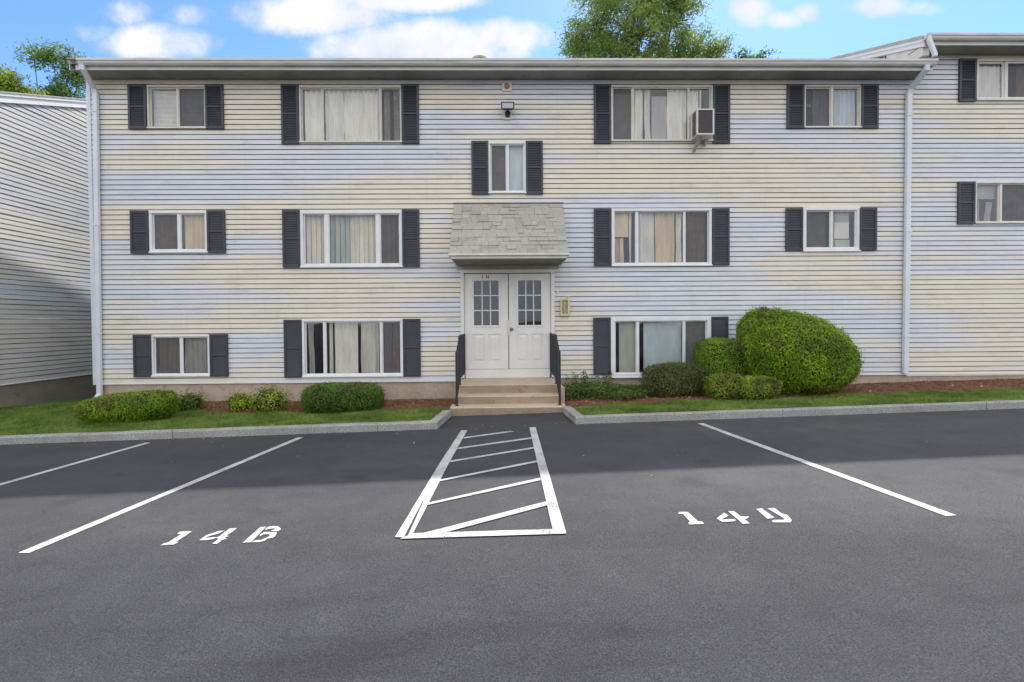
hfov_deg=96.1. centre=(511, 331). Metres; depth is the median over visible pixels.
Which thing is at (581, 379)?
leafy plant
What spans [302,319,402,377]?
window
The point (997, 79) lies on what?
window
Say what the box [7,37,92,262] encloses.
slender tree
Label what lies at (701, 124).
air conditioner
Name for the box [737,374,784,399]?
shrub
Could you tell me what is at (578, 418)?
kerb
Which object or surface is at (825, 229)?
window
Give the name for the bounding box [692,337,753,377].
shrub
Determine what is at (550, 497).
hatched walkway
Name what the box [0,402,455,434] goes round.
lawn
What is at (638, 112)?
window
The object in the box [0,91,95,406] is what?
apartment building
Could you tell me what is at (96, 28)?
sky
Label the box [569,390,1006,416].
lawn
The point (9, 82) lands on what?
bushy tree
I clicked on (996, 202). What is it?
window
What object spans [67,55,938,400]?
apartment building
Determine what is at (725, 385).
shrub
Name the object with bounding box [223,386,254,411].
shrub
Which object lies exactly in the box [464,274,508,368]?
door
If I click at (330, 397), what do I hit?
box shrub
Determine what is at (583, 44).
tall tree
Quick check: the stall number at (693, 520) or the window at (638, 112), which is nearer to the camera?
the stall number at (693, 520)
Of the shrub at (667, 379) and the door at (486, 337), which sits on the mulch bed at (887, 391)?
the shrub at (667, 379)
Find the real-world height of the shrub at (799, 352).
1.793 m
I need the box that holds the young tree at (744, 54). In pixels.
[725,44,780,57]
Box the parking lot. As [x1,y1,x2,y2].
[0,408,1023,681]
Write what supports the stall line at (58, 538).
on the parking lot
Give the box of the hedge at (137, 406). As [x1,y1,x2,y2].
[74,389,180,422]
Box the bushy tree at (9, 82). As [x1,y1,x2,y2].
[0,62,49,94]
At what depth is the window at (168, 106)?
9.43 m
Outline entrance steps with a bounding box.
[450,333,565,415]
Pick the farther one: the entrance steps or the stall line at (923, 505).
the entrance steps
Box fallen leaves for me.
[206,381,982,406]
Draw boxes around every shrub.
[175,384,210,411]
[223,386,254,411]
[244,382,297,412]
[297,380,388,413]
[639,361,708,397]
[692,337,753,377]
[701,372,746,399]
[735,305,864,394]
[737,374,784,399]
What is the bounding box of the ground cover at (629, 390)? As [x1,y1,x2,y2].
[562,380,670,400]
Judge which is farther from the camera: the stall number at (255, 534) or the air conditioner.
the air conditioner
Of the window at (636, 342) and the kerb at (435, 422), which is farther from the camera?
the window at (636, 342)
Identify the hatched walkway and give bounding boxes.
[395,427,565,538]
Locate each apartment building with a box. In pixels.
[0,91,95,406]
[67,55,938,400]
[792,32,1023,381]
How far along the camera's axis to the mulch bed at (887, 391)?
8.62 m
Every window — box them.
[146,85,205,128]
[148,210,207,252]
[151,335,209,376]
[299,86,401,144]
[300,210,402,267]
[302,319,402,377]
[488,142,526,203]
[610,316,710,377]
[611,85,713,140]
[611,208,712,271]
[802,207,860,251]
[805,85,861,127]
[927,59,1023,100]
[933,182,1023,223]
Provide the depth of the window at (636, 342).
9.72 m
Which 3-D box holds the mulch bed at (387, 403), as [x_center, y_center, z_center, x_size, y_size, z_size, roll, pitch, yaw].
[-3.839,1.428,8.902,5.460,0.081,1.378,0,1,-1]
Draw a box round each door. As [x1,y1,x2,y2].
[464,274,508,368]
[507,273,550,368]
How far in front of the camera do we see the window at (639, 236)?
9.67 m
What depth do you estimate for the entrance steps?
8.26 m
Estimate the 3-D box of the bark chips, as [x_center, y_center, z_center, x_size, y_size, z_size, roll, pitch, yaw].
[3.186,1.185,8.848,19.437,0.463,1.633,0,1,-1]
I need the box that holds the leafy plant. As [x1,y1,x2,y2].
[565,370,613,396]
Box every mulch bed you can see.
[195,398,455,412]
[565,379,1023,406]
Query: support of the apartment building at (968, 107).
on the ground
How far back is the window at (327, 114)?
9.54 m
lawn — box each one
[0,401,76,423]
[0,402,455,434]
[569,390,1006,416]
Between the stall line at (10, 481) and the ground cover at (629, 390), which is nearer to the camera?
the stall line at (10, 481)
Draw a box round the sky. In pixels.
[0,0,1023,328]
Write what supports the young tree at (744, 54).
on the ground
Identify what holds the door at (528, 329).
in the apartment building at (393, 227)
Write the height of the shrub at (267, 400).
0.669 m
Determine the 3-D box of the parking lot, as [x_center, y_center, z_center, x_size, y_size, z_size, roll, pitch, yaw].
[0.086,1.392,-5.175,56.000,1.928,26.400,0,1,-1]
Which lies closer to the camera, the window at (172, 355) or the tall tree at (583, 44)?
the window at (172, 355)
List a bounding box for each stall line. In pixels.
[0,443,147,484]
[19,437,302,552]
[698,423,954,515]
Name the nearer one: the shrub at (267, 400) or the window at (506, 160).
the shrub at (267, 400)
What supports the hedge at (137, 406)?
on the lawn at (67, 427)
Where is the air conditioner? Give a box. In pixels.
[690,109,713,151]
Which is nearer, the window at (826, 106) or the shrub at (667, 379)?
the shrub at (667, 379)
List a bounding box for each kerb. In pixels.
[0,410,450,444]
[563,400,1023,423]
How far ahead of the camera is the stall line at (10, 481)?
5.44 m
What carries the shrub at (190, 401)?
on the mulch bed at (387, 403)
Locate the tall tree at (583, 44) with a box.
[551,0,740,57]
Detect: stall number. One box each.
[163,526,280,544]
[679,508,791,523]
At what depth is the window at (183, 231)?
9.47 m
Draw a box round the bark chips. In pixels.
[198,378,1023,411]

